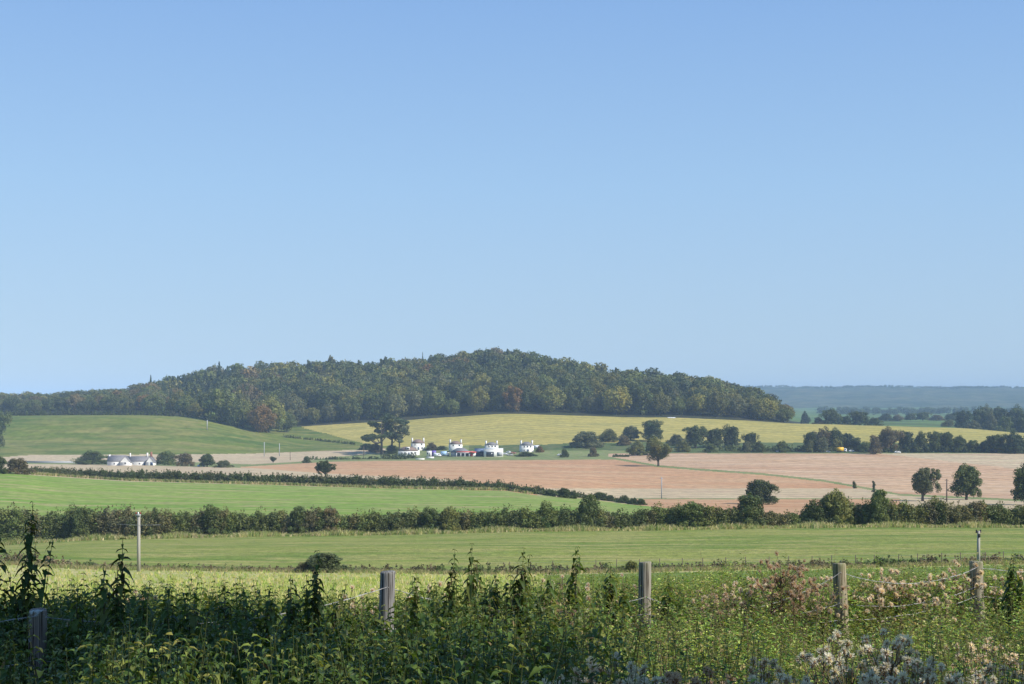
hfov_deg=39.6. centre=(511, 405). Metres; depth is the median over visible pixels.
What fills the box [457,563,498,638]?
nettle
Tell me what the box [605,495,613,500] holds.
hedge bush
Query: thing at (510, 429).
yellow crop field
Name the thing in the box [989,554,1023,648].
nettle
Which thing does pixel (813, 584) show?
thistle
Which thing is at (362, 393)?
woodland tree
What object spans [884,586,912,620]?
thistle
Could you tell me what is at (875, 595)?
thistle
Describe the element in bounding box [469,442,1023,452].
dark rough ground
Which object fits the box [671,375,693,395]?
woodland tree
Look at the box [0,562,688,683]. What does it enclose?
nettles
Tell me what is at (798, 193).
sky
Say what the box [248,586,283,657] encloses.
nettle
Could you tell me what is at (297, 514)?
hedge shrub
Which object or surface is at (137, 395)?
woodland tree
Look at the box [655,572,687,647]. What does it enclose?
nettle
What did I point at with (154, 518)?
hedge shrub
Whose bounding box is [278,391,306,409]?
woodland tree
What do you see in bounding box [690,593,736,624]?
thistle
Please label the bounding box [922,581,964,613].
thistle
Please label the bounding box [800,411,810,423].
distant tree
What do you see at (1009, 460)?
tan stubble field
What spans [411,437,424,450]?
cottage
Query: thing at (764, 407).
woodland tree
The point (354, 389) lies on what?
woodland tree
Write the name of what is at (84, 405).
woodland tree
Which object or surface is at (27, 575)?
nettle
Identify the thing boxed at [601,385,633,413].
woodland tree
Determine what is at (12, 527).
hedge shrub
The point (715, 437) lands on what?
hedgerow tree
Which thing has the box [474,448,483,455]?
dark shed
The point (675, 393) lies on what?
woodland tree
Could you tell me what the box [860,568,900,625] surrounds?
thistle
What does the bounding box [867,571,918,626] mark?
thistle
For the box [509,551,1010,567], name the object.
field fence
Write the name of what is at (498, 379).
woodland tree
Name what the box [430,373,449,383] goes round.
woodland tree
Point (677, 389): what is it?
woodland tree
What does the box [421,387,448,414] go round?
woodland tree
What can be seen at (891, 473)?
pale stubble field
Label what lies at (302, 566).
meadow bush
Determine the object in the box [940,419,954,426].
distant tree
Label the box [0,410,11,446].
edge tree
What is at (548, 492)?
hedge bush
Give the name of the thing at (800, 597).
thistle
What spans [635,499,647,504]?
hedge bush
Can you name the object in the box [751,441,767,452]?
hedgerow tree
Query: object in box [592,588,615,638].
nettle
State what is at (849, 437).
hedgerow tree
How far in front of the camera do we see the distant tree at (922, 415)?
2046.19 m
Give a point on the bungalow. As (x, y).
(409, 450)
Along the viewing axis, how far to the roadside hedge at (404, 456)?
954.45 m
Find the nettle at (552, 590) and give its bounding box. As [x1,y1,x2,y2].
[534,569,562,624]
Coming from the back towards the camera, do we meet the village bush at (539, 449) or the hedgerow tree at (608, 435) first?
the hedgerow tree at (608, 435)
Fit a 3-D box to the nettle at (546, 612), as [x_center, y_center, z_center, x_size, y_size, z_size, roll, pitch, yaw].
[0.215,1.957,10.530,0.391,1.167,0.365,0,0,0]
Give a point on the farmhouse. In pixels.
(124, 460)
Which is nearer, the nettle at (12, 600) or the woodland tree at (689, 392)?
the nettle at (12, 600)
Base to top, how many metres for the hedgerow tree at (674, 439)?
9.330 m
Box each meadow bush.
[294,552,352,572]
[295,562,308,572]
[623,560,637,571]
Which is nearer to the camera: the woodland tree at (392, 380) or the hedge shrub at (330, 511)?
the hedge shrub at (330, 511)
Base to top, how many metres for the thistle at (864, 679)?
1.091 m
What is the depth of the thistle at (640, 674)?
5.59 m
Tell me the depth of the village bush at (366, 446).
1055.07 m
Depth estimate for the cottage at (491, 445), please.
1010.14 m
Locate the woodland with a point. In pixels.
(258, 381)
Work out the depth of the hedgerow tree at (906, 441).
967.44 m
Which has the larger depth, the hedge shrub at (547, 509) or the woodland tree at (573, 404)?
the woodland tree at (573, 404)
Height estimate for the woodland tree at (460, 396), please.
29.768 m
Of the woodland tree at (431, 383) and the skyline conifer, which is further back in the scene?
the skyline conifer
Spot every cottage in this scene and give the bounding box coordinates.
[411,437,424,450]
[449,439,461,451]
[485,441,497,447]
[519,440,533,451]
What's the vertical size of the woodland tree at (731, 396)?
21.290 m
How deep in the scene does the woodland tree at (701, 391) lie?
1299.57 m
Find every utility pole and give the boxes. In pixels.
[119,512,140,571]
[975,530,980,560]
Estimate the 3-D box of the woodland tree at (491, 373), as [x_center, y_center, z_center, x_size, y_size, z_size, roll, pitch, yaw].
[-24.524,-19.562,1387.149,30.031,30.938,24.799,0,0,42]
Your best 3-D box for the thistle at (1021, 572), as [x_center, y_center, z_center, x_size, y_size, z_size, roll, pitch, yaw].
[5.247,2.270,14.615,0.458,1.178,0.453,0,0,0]
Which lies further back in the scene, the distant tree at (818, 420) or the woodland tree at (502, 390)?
the distant tree at (818, 420)
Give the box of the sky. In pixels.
[0,0,1023,394]
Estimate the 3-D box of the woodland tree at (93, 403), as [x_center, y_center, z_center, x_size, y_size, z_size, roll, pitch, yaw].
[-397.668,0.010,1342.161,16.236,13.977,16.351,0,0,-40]
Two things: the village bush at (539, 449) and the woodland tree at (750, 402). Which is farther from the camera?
the woodland tree at (750, 402)
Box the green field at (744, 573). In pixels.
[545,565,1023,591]
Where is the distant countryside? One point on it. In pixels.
(812, 414)
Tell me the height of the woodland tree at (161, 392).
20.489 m
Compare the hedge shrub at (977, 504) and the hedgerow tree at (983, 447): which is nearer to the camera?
the hedge shrub at (977, 504)
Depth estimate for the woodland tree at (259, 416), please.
1144.11 m
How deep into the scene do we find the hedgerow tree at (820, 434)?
987.40 m
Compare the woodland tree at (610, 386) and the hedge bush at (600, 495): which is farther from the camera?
the woodland tree at (610, 386)
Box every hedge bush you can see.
[542,489,556,496]
[556,487,572,498]
[570,490,578,498]
[593,492,606,499]
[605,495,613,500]
[616,495,629,502]
[627,498,636,504]
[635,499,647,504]
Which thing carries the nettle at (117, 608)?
on the ground
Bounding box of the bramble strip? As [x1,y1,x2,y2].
[0,550,1023,573]
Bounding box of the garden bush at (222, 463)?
[212,460,234,467]
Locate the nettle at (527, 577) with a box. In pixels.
[503,555,552,624]
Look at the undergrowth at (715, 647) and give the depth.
9.65 m
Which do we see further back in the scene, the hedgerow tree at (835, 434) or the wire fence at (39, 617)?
the hedgerow tree at (835, 434)
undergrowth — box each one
[414,549,1023,683]
[880,441,1023,452]
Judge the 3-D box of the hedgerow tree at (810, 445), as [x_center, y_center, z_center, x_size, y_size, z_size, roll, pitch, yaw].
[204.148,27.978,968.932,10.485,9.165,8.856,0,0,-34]
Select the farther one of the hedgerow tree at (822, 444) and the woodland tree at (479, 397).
the woodland tree at (479, 397)
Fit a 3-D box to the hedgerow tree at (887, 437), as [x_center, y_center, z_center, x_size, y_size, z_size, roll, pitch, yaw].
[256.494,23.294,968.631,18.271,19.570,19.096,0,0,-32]
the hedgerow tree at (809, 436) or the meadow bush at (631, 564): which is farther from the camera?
the hedgerow tree at (809, 436)
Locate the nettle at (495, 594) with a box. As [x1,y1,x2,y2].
[479,571,504,641]
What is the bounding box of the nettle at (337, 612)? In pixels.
[320,585,404,672]
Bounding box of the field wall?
[27,461,74,462]
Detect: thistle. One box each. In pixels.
[114,589,156,610]
[338,601,377,626]
[343,585,376,623]
[402,580,444,613]
[522,674,563,683]
[531,600,585,630]
[538,574,590,604]
[566,656,623,683]
[607,651,639,683]
[609,573,636,606]
[622,661,671,683]
[663,670,701,683]
[683,665,735,683]
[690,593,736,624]
[699,592,761,657]
[722,576,766,608]
[724,583,775,634]
[747,656,798,683]
[748,550,810,636]
[748,573,796,657]
[748,672,811,683]
[767,564,817,653]
[776,575,819,641]
[791,577,848,653]
[795,629,854,683]
[803,595,833,632]
[811,646,891,683]
[817,575,850,626]
[828,591,869,637]
[852,583,896,627]
[852,585,896,642]
[856,628,937,683]
[857,669,900,683]
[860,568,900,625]
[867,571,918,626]
[878,641,933,683]
[881,658,963,683]
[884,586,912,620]
[896,574,944,626]
[901,579,929,620]
[912,569,961,627]
[916,593,971,627]
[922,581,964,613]
[936,559,983,624]
[943,641,1000,683]
[945,670,997,683]
[950,574,978,635]
[966,637,1018,682]
[974,579,1005,623]
[979,657,1023,683]
[984,574,1004,617]
[1000,569,1023,596]
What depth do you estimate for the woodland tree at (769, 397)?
1316.14 m
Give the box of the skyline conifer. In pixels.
[216,361,221,378]
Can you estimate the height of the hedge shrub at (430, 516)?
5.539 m
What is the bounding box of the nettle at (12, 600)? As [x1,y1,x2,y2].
[0,572,28,648]
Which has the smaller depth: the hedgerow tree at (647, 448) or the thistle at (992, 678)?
the thistle at (992, 678)
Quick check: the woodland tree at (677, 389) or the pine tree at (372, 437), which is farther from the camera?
the woodland tree at (677, 389)
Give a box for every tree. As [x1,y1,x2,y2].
[0,401,6,410]
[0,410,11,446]
[2,397,21,411]
[25,399,38,410]
[28,396,41,401]
[38,398,51,409]
[48,396,67,410]
[64,393,84,409]
[70,450,107,464]
[75,400,91,411]
[87,398,98,411]
[93,396,103,411]
[98,396,118,410]
[115,397,128,411]
[123,398,137,411]
[133,392,146,399]
[135,394,147,411]
[139,393,165,412]
[146,390,165,399]
[156,389,168,409]
[156,450,177,464]
[165,390,187,415]
[165,405,175,413]
[166,388,182,402]
[173,452,195,465]
[174,394,194,416]
[186,402,203,417]
[194,392,212,418]
[197,387,222,397]
[198,453,215,466]
[202,388,234,424]
[207,388,236,422]
[224,398,250,426]
[233,397,254,427]
[235,392,250,425]
[247,403,277,432]
[249,398,278,430]
[258,396,287,432]
[277,412,297,431]
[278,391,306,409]
[283,397,305,422]
[289,379,305,395]
[297,383,320,396]
[297,384,319,402]
[301,360,313,371]
[301,456,311,462]
[302,390,318,409]
[303,407,311,418]
[307,407,322,423]
[312,386,339,410]
[314,460,335,476]
[315,388,341,409]
[319,403,339,422]
[325,355,334,368]
[330,382,348,388]
[336,397,362,420]
[339,389,363,418]
[344,382,356,391]
[346,388,359,395]
[354,379,370,388]
[357,386,374,416]
[361,417,397,454]
[364,389,387,419]
[372,413,409,453]
[378,356,388,367]
[384,383,407,399]
[385,393,408,416]
[386,376,402,386]
[386,385,408,403]
[387,421,409,448]
[392,376,418,389]
[403,384,422,413]
[405,390,426,415]
[420,379,442,387]
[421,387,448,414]
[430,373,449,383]
[435,380,448,389]
[437,380,462,393]
[444,381,470,411]
[445,398,459,414]
[459,379,475,403]
[466,386,489,411]
[470,370,496,379]
[471,377,491,403]
[473,372,490,381]
[488,383,504,402]
[488,395,504,410]
[491,375,506,389]
[497,383,514,408]
[501,385,522,411]
[515,379,539,404]
[519,386,538,410]
[533,378,549,390]
[536,384,566,411]
[537,373,556,386]
[549,371,570,382]
[554,373,575,387]
[555,385,573,409]
[565,379,593,398]
[567,396,581,412]
[568,431,605,447]
[581,396,597,412]
[583,375,603,387]
[584,380,607,408]
[596,392,605,411]
[598,372,620,379]
[598,428,619,441]
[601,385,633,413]
[602,378,618,385]
[604,381,624,389]
[616,435,631,444]
[617,375,636,388]
[621,425,641,439]
[625,440,646,455]
[627,383,643,394]
[630,384,656,414]
[642,419,663,439]
[645,377,659,387]
[645,384,662,412]
[645,442,650,454]
[646,435,672,465]
[649,392,672,414]
[658,380,674,398]
[665,380,681,395]
[665,434,684,445]
[670,396,686,414]
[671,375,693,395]
[673,388,678,397]
[674,440,691,451]
[682,425,709,447]
[685,393,707,414]
[687,386,710,408]
[690,388,710,412]
[691,377,709,390]
[702,443,718,452]
[703,428,726,446]
[705,389,729,416]
[706,382,724,393]
[706,386,722,410]
[721,424,740,446]
[725,392,741,400]
[727,395,748,416]
[739,387,756,397]
[739,398,755,417]
[740,441,751,451]
[741,393,751,411]
[741,432,759,447]
[745,479,779,504]
[750,397,779,419]
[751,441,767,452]
[760,394,775,417]
[773,404,794,420]
[774,440,790,451]
[775,408,793,421]
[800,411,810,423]
[801,431,818,448]
[804,440,817,451]
[811,417,824,423]
[813,426,830,446]
[813,437,832,451]
[818,407,843,423]
[823,427,846,447]
[830,439,841,450]
[838,416,852,424]
[842,433,853,448]
[846,411,870,424]
[847,437,860,450]
[857,441,869,451]
[863,417,883,425]
[867,435,882,453]
[878,413,893,420]
[878,425,904,449]
[893,414,903,420]
[896,429,916,451]
[904,413,917,419]
[911,467,941,500]
[912,431,931,451]
[913,412,932,419]
[926,431,943,450]
[929,414,944,420]
[939,431,957,451]
[940,413,955,420]
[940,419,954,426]
[947,462,983,499]
[949,435,967,451]
[952,410,973,427]
[962,420,982,429]
[967,440,982,451]
[972,406,992,427]
[979,442,991,451]
[981,411,997,430]
[982,434,1006,452]
[983,404,994,412]
[993,406,1011,424]
[994,415,1015,431]
[1001,430,1023,453]
[1009,404,1023,426]
[1010,463,1023,502]
[1011,416,1023,432]
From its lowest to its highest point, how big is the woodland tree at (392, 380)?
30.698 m
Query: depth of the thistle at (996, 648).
7.00 m
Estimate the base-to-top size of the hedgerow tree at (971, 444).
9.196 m
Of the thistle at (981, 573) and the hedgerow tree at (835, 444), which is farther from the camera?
the hedgerow tree at (835, 444)
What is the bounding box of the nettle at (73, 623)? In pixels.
[51,583,98,679]
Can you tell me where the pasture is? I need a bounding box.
[0,472,668,539]
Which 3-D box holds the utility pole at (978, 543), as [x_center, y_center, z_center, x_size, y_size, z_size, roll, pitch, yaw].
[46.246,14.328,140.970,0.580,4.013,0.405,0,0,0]
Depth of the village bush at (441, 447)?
1038.07 m
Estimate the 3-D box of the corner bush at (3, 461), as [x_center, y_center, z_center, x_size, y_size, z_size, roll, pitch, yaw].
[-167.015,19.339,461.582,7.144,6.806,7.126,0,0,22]
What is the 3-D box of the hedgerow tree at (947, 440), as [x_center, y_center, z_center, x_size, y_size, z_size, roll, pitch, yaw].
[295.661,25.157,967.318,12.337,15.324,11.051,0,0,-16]
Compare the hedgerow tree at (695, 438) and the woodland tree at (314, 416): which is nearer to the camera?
the hedgerow tree at (695, 438)
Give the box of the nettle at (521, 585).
[489,548,535,649]
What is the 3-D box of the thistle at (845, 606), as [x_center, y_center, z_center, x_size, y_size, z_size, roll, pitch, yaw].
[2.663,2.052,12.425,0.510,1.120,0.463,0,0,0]
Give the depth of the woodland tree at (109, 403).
1307.45 m
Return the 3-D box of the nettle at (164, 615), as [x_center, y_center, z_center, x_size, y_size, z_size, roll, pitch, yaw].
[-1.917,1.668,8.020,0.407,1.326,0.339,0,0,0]
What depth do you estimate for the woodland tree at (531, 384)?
1297.89 m
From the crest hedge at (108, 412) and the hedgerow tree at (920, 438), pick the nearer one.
the hedgerow tree at (920, 438)
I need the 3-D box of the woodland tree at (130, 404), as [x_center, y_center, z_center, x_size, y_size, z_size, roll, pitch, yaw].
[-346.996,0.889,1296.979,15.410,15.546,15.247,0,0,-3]
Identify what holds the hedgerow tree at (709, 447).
on the dark rough ground at (611, 446)
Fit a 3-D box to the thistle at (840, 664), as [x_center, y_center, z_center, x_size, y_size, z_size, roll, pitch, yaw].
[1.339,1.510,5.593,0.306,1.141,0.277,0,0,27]
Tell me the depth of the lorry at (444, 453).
971.75 m
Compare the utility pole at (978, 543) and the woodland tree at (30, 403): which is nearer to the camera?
the utility pole at (978, 543)
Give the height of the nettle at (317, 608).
1.497 m
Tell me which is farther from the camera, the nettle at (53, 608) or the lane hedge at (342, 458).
the lane hedge at (342, 458)
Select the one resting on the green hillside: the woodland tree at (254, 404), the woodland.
the woodland tree at (254, 404)
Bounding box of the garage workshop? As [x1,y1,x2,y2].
[483,448,502,456]
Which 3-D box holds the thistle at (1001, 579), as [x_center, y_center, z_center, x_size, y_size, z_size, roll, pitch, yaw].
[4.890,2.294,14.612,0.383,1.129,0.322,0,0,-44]
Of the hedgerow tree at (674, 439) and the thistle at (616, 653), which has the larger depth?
the hedgerow tree at (674, 439)
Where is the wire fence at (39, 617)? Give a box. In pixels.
[0,561,1016,683]
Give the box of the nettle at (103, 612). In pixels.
[75,565,127,653]
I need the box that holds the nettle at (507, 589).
[501,566,530,629]
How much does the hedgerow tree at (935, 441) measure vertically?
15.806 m
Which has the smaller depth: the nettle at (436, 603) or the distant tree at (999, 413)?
the nettle at (436, 603)
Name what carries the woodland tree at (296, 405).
on the woodland floor
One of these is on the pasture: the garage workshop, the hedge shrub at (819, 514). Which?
the hedge shrub at (819, 514)
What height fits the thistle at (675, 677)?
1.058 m
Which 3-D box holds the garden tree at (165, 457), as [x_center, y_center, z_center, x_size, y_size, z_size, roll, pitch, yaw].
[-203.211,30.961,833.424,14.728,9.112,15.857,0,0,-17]
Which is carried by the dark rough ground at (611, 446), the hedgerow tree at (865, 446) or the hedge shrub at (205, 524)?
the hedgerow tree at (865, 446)
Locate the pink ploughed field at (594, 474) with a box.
[241,459,899,516]
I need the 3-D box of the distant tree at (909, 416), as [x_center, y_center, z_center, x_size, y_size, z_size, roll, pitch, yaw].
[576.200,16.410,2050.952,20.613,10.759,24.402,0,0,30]
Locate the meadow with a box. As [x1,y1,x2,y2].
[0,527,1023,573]
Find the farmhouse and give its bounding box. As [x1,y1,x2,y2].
[107,451,156,465]
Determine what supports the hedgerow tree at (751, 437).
on the dark rough ground at (611, 446)
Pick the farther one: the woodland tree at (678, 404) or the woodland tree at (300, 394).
the woodland tree at (300, 394)
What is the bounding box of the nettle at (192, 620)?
[174,588,213,681]
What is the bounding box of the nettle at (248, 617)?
[208,586,261,656]
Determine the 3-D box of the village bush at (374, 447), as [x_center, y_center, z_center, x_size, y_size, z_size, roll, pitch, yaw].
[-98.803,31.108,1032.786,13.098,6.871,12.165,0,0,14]
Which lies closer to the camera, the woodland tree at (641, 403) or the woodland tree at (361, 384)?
the woodland tree at (641, 403)
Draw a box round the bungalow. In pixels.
[398,447,419,455]
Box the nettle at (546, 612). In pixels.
[531,592,564,630]
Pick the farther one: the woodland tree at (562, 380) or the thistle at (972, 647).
the woodland tree at (562, 380)
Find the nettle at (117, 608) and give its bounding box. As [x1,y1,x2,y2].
[92,538,153,671]
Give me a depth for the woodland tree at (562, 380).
1344.45 m
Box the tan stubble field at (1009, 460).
[2,448,1023,510]
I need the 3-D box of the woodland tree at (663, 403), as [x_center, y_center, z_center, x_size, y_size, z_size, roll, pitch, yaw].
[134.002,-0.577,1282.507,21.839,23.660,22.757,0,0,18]
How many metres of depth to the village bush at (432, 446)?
1037.67 m
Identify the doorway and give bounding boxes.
[486,452,493,456]
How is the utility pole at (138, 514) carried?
on the rough grassland
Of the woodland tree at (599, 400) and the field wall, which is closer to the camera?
the field wall
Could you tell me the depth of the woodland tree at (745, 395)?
1348.83 m
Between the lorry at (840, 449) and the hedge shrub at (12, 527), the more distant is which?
the lorry at (840, 449)
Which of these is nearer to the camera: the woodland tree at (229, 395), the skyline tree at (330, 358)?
the woodland tree at (229, 395)
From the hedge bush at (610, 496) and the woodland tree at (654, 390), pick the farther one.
the woodland tree at (654, 390)
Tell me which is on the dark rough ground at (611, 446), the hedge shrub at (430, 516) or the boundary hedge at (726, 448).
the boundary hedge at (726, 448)
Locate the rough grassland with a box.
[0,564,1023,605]
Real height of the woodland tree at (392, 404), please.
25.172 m
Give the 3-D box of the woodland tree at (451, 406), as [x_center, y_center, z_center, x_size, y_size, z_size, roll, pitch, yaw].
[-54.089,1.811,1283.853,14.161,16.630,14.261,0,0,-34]
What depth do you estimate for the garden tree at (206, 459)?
766.52 m
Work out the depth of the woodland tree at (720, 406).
1282.38 m
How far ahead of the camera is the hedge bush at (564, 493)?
461.22 m
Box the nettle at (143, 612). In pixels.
[127,585,160,653]
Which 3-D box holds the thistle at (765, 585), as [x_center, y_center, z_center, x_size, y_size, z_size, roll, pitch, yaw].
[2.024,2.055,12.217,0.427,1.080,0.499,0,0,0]
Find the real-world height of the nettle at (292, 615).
1.291 m
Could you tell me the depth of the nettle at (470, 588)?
9.47 m
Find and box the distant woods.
[814,406,1023,414]
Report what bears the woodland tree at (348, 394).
on the woodland floor
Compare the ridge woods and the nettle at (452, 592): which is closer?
the nettle at (452, 592)
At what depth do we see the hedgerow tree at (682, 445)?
981.33 m
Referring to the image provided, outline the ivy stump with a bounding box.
[871,481,875,491]
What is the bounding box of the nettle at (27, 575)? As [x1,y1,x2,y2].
[0,501,54,660]
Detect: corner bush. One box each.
[0,456,8,473]
[7,458,35,474]
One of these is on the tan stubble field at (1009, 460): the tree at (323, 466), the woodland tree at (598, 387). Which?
the tree at (323, 466)
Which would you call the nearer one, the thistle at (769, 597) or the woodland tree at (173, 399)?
the thistle at (769, 597)
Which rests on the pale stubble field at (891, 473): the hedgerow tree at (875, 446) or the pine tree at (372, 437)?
the hedgerow tree at (875, 446)
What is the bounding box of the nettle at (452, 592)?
[437,549,470,638]
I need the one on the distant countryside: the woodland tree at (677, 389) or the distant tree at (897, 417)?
the distant tree at (897, 417)
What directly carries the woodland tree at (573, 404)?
on the woodland floor
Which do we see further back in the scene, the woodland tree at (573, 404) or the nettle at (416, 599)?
the woodland tree at (573, 404)
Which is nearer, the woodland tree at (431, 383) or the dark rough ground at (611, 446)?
the dark rough ground at (611, 446)
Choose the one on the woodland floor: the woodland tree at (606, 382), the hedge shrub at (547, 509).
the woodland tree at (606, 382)
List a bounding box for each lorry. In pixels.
[441,451,449,455]
[836,447,846,451]
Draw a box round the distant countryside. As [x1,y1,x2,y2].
[789,407,1010,427]
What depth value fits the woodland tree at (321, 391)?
1297.90 m
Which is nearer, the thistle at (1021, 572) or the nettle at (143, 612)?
the nettle at (143, 612)
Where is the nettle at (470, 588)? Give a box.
[462,543,489,641]
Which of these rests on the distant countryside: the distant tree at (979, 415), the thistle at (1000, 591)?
the distant tree at (979, 415)
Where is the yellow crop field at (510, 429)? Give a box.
[303,414,1023,446]
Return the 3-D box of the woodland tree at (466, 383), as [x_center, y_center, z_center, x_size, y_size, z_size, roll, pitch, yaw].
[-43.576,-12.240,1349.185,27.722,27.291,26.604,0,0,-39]
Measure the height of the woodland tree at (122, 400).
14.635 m
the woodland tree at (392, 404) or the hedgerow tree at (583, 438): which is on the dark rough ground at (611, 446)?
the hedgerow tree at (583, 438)
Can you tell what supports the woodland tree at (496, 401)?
on the woodland floor
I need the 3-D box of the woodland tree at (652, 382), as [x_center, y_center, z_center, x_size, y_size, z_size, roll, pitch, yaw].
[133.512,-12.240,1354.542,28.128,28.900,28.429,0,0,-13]
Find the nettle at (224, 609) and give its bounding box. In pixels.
[203,582,233,652]
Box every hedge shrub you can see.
[0,507,34,541]
[65,507,93,537]
[144,507,164,535]
[190,504,229,534]
[283,506,309,533]
[316,505,340,531]
[414,506,440,530]
[434,506,460,530]
[533,500,554,528]
[572,494,605,527]
[671,501,711,527]
[735,492,772,525]
[801,499,836,523]
[820,488,856,524]
[862,488,891,523]
[927,495,943,524]
[964,500,990,522]
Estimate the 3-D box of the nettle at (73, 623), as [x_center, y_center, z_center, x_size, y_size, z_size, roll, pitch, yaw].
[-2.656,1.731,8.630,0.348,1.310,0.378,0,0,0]
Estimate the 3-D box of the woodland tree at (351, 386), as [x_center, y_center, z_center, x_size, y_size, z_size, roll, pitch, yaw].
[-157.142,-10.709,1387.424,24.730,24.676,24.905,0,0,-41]
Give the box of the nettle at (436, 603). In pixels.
[389,586,453,657]
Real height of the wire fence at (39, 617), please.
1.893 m
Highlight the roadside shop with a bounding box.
[451,448,472,456]
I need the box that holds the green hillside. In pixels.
[0,414,387,456]
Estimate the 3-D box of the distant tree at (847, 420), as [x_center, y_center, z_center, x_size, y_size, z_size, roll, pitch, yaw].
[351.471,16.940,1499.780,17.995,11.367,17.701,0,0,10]
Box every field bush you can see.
[560,448,569,457]
[587,447,599,456]
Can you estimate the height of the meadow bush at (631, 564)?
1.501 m
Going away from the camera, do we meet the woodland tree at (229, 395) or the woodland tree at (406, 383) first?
the woodland tree at (229, 395)
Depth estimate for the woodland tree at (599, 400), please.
1297.54 m
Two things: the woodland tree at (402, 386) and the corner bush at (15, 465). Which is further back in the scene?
the woodland tree at (402, 386)
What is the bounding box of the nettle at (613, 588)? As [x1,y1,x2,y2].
[595,562,631,650]
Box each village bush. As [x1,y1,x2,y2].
[359,443,371,449]
[366,444,384,451]
[383,445,398,453]
[425,442,437,449]
[436,446,447,449]
[514,451,537,456]
[535,446,544,452]
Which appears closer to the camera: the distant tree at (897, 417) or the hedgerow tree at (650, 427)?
the hedgerow tree at (650, 427)
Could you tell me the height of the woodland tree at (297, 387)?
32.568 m
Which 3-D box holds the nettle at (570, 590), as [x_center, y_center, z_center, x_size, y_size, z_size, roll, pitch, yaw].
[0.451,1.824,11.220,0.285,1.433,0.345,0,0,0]
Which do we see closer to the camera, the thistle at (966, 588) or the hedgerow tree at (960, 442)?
the thistle at (966, 588)
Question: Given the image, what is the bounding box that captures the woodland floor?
[3,392,799,426]
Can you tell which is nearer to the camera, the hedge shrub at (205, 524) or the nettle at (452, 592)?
the nettle at (452, 592)
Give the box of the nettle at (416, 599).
[403,573,429,643]
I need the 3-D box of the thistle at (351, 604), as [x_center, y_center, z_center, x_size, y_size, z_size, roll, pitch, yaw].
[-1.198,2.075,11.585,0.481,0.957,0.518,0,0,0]
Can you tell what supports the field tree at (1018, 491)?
on the tan stubble field at (1009, 460)
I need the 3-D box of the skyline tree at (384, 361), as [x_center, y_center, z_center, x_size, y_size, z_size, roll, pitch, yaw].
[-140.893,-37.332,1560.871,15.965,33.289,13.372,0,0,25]
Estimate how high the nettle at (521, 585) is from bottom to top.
1.489 m
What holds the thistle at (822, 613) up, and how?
on the ground
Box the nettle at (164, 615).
[152,583,185,678]
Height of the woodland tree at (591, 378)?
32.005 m
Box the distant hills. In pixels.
[751,387,1023,408]
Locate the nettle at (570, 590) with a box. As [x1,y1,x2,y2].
[561,546,585,631]
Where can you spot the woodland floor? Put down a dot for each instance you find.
(466, 410)
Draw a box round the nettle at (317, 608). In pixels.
[285,550,355,669]
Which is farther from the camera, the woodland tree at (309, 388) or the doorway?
the woodland tree at (309, 388)
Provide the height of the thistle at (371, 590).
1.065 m
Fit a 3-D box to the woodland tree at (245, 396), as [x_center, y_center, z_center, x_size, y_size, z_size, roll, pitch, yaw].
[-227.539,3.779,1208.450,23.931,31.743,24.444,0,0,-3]
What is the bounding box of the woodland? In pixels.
[0,346,781,408]
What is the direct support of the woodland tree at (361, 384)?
on the woodland floor
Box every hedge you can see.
[0,496,1023,540]
[1,409,174,415]
[27,465,645,504]
[283,434,354,444]
[310,456,405,459]
[380,453,416,458]
[612,454,629,456]
[719,444,803,450]
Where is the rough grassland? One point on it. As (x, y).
(75, 572)
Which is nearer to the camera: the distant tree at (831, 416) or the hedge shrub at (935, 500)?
the hedge shrub at (935, 500)
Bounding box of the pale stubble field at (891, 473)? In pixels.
[608,453,1015,498]
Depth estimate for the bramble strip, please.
152.35 m
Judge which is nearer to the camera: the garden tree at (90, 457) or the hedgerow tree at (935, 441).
the garden tree at (90, 457)
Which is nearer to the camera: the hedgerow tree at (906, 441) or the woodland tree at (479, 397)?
the hedgerow tree at (906, 441)
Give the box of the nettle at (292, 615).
[277,587,340,660]
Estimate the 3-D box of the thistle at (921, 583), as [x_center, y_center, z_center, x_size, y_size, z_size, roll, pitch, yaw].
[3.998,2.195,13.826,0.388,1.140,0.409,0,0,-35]
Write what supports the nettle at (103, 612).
on the ground
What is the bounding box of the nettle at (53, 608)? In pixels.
[47,591,66,653]
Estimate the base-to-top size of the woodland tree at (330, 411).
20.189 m

